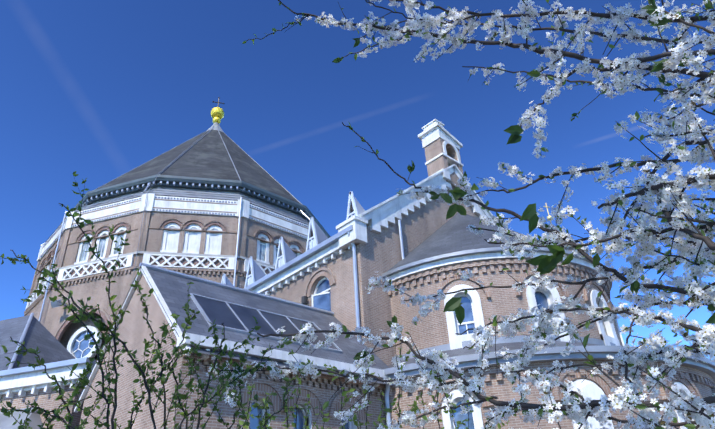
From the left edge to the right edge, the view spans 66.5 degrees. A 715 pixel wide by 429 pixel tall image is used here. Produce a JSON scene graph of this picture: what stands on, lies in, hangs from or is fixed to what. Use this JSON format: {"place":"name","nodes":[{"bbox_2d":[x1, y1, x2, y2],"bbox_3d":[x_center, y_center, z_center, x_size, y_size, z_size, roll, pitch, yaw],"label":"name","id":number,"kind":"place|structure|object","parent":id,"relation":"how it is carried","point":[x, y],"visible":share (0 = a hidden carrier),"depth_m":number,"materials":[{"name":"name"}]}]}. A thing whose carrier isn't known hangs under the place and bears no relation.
{"place":"outdoors","nodes":[
{"label":"outdoors","id":0,"kind":"place"},
{"bbox_2d":[80,274,203,428],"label":"wing gable wall","id":1,"kind":"structure","parent":0,"point":[133,330],"depth_m":10.06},
{"bbox_2d":[74,267,393,409],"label":"wing roof","id":2,"kind":"structure","parent":1,"relation":"on","point":[173,291],"depth_m":11.47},
{"bbox_2d":[194,295,337,349],"bbox_3d":[-1.864,2.308,11.459,3.060,0.914,0.961,22,-39,-37],"label":"skylight glass","id":3,"kind":"object","parent":2,"relation":"on","point":[220,312],"visible":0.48,"depth_m":11.24,"materials":[{"name":"blue glass"}]},
{"bbox_2d":[26,211,306,359],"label":"drum walls","id":4,"kind":"structure","parent":0,"point":[52,320],"depth_m":24.87,"materials":[{"name":"brown brick"}]},
{"bbox_2d":[50,299,66,307],"bbox_3d":[-13.005,3.948,23.813,0.400,0.333,0.662,-12,-31,14],"label":"floodlight","id":5,"kind":"object","parent":4,"relation":"attached to","point":[54,304],"visible":0.71,"depth_m":23.59,"materials":[{"name":"metal"}]},
{"bbox_2d":[72,331,93,357],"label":"round window","id":6,"kind":"structure","parent":4,"relation":"in","point":[84,344],"depth_m":23.07,"materials":[{"name":"blue glass"}]},
{"bbox_2d":[39,197,241,321],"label":"downspouts","id":7,"kind":"object","parent":4,"relation":"attached to","point":[43,304],"visible":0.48,"depth_m":25.33,"materials":[{"name":"white metal"}]},
{"bbox_2d":[24,193,308,358],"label":"decorative trim","id":8,"kind":"structure","parent":4,"relation":"attached to","point":[170,242],"depth_m":25.46,"materials":[{"name":"white paint"}]},
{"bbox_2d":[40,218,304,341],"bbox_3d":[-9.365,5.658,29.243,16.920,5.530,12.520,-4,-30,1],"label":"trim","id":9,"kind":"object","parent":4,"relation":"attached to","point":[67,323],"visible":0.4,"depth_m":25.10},
{"bbox_2d":[40,197,308,257],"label":"blue drum tiles","id":10,"kind":"object","parent":4,"relation":"attached to","point":[179,211],"visible":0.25,"depth_m":26.25,"materials":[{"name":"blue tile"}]},
{"bbox_2d":[44,187,309,243],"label":"cornice","id":11,"kind":"structure","parent":4,"relation":"on","point":[186,192],"depth_m":27.25,"materials":[{"name":"white paint"}]},
{"bbox_2d":[80,230,296,260],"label":"windows","id":12,"kind":"structure","parent":4,"relation":"in","point":[261,255],"depth_m":25.48,"materials":[{"name":"white glass"}]},
{"bbox_2d":[61,174,330,258],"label":"drum cornice","id":13,"kind":"structure","parent":4,"relation":"attached to","point":[177,180],"depth_m":27.70,"materials":[{"name":"paint"}]},
{"bbox_2d":[82,181,309,220],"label":"drum modillions","id":14,"kind":"object","parent":13,"relation":"attached to","point":[167,183],"visible":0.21,"depth_m":27.72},
{"bbox_2d":[94,130,301,259],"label":"roof","id":15,"kind":"structure","parent":13,"relation":"on","point":[206,156],"depth_m":30.92,"materials":[{"name":"grey tile"}]},
{"bbox_2d":[40,183,309,245],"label":"drum pipes","id":16,"kind":"object","parent":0,"point":[144,191],"visible":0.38,"depth_m":28.14,"materials":[{"name":"white metal"}]},
{"bbox_2d":[94,122,302,282],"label":"roof ridges","id":17,"kind":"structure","parent":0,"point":[215,126],"depth_m":32.34,"materials":[{"name":"grey metal"}]},
{"bbox_2d":[211,107,223,123],"bbox_3d":[-10.087,-7.064,39.215,0.960,1.430,0.960,22,-39,-37],"label":"finial","id":18,"kind":"object","parent":17,"relation":"on","point":[217,114],"visible":0.96,"depth_m":38.94,"materials":[{"name":"gold metal"}]},
{"bbox_2d":[0,220,404,428],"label":"gutter","id":19,"kind":"object","parent":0,"point":[248,289],"visible":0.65,"depth_m":12.79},
{"bbox_2d":[0,171,508,428],"bbox_3d":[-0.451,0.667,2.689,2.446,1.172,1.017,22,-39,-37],"label":"shrub","id":20,"kind":"object","parent":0,"point":[85,381],"depth_m":2.24,"materials":[{"name":"plant"}]},
{"bbox_2d":[199,361,386,428],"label":"wing walls","id":21,"kind":"structure","parent":0,"point":[375,408],"depth_m":9.66,"materials":[{"name":"brown brick"}]},
{"bbox_2d":[242,270,365,420],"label":"brick arches","id":22,"kind":"structure","parent":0,"point":[262,388],"depth_m":10.10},
{"bbox_2d":[269,250,351,330],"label":"choir walls","id":23,"kind":"structure","parent":0,"point":[294,291],"depth_m":14.90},
{"bbox_2d":[0,164,494,428],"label":"roof trim","id":24,"kind":"structure","parent":23,"relation":"attached to","point":[383,214],"depth_m":12.41,"materials":[{"name":"white paint"}]},
{"bbox_2d":[0,406,42,428],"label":"window","id":25,"kind":"structure","parent":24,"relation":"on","point":[6,422],"depth_m":12.02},
{"bbox_2d":[226,197,367,285],"bbox_3d":[-3.287,2.354,19.608,1.420,1.362,11.520,22,-39,-37],"label":"zinc dormer","id":26,"kind":"object","parent":24,"relation":"attached to","point":[290,255],"depth_m":18.10,"materials":[{"name":"grey metal"}]},
{"bbox_2d":[221,191,358,287],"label":"dormer frames","id":27,"kind":"structure","parent":26,"relation":"attached to","point":[281,261],"depth_m":17.62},
{"bbox_2d":[301,296,307,304],"bbox_3d":[-1.473,2.933,15.177,0.166,1.350,0.166,-16,-32,20],"label":"vent pipe","id":28,"kind":"object","parent":24,"relation":"attached to","point":[304,300],"visible":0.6,"depth_m":15.41,"materials":[{"name":"grey metal"}]},
{"bbox_2d":[418,119,470,191],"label":"chimney trim","id":29,"kind":"structure","parent":24,"relation":"on","point":[431,126],"depth_m":20.19,"materials":[{"name":"white paint"}]},
{"bbox_2d":[250,280,348,428],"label":"window panes","id":30,"kind":"structure","parent":23,"relation":"in","point":[323,301],"depth_m":14.94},
{"bbox_2d":[0,0,714,359],"label":"sky","id":31,"kind":"structure","parent":0,"point":[98,90],"materials":[{"name":"blue"}]},
{"bbox_2d":[349,186,478,365],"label":"brick wall","id":32,"kind":"structure","parent":0,"point":[379,254],"depth_m":14.84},
{"bbox_2d":[424,138,465,191],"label":"bell cote pier","id":33,"kind":"structure","parent":0,"point":[434,149],"depth_m":19.85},
{"bbox_2d":[421,127,459,149],"bbox_3d":[3.154,-2.703,20.666,1.200,0.520,0.830,22,-39,-37],"label":"chimney cap","id":34,"kind":"object","parent":33,"relation":"on","point":[433,136],"visible":0.36,"depth_m":20.27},
{"bbox_2d":[205,0,714,428],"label":"cherry","id":35,"kind":"object","parent":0,"point":[681,282],"depth_m":2.49,"materials":[{"name":"white plant"}]},
{"bbox_2d":[217,0,714,428],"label":"fresh cherry leaves","id":36,"kind":"object","parent":35,"relation":"attached to","point":[590,358],"visible":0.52,"depth_m":2.44,"materials":[{"name":"plant"}]},
{"bbox_2d":[223,0,714,428],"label":"cherry blossom centres","id":37,"kind":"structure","parent":35,"relation":"attached to","point":[564,228],"depth_m":2.46,"materials":[{"name":"yellow"}]},
{"bbox_2d":[390,259,622,354],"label":"brick wall","id":38,"kind":"structure","parent":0,"point":[430,329],"depth_m":13.53,"materials":[{"name":"brown brick"}]},
{"bbox_2d":[387,213,565,271],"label":"roof","id":39,"kind":"structure","parent":38,"relation":"on","point":[452,234],"depth_m":15.33,"materials":[{"name":"grey metal"}]},
{"bbox_2d":[387,251,699,428],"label":"apse trim","id":40,"kind":"structure","parent":38,"relation":"attached to","point":[455,341],"depth_m":13.65,"materials":[{"name":"white paint"}]},
{"bbox_2d":[389,341,602,367],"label":"lower apse roof","id":41,"kind":"structure","parent":40,"relation":"on","point":[466,351],"depth_m":12.22,"materials":[{"name":"stone"}]},
{"bbox_2d":[382,360,714,411],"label":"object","id":42,"kind":"structure","parent":40,"relation":"attached to","point":[689,374],"depth_m":10.84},
{"bbox_2d":[382,246,714,381],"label":"gutter","id":43,"kind":"object","parent":40,"relation":"attached to","point":[542,355],"visible":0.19,"depth_m":11.20,"materials":[{"name":"grey metal"}]},
{"bbox_2d":[453,292,687,428],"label":"window panes","id":44,"kind":"structure","parent":40,"relation":"in","point":[540,298],"depth_m":13.26,"materials":[{"name":"blue glass"}]},
{"bbox_2d":[433,270,696,412],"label":"brick arches","id":45,"kind":"structure","parent":38,"relation":"attached to","point":[601,383],"depth_m":11.42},
{"bbox_2d":[543,203,551,223],"bbox_3d":[8.079,-0.044,23.075,0.288,1.050,0.240,22,-39,-37],"label":"cross","id":46,"kind":"object","parent":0,"point":[548,216],"visible":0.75,"depth_m":22.95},
{"bbox_2d":[545,224,587,252],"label":"turret roof","id":47,"kind":"structure","parent":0,"point":[558,236],"depth_m":22.14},
{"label":"pavement path","id":48,"kind":"structure","parent":0,"visible":0},
{"bbox_2d":[0,385,83,428],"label":"block walls","id":49,"kind":"structure","parent":48,"relation":"on","point":[45,400],"depth_m":12.38,"materials":[{"name":"brick"}]},
{"bbox_2d":[0,315,75,370],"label":"roof","id":50,"kind":"structure","parent":49,"relation":"on","point":[51,347],"depth_m":15.55,"materials":[{"name":"stone"}]},
{"bbox_2d":[389,368,714,428],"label":"wall","id":51,"kind":"structure","parent":48,"relation":"on","point":[502,390],"depth_m":10.61,"materials":[{"name":"brick"}]},
{"bbox_2d":[563,246,574,250],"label":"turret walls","id":52,"kind":"structure","parent":48,"relation":"on","point":[570,248],"depth_m":21.26,"materials":[{"name":"grey"}]}
]}

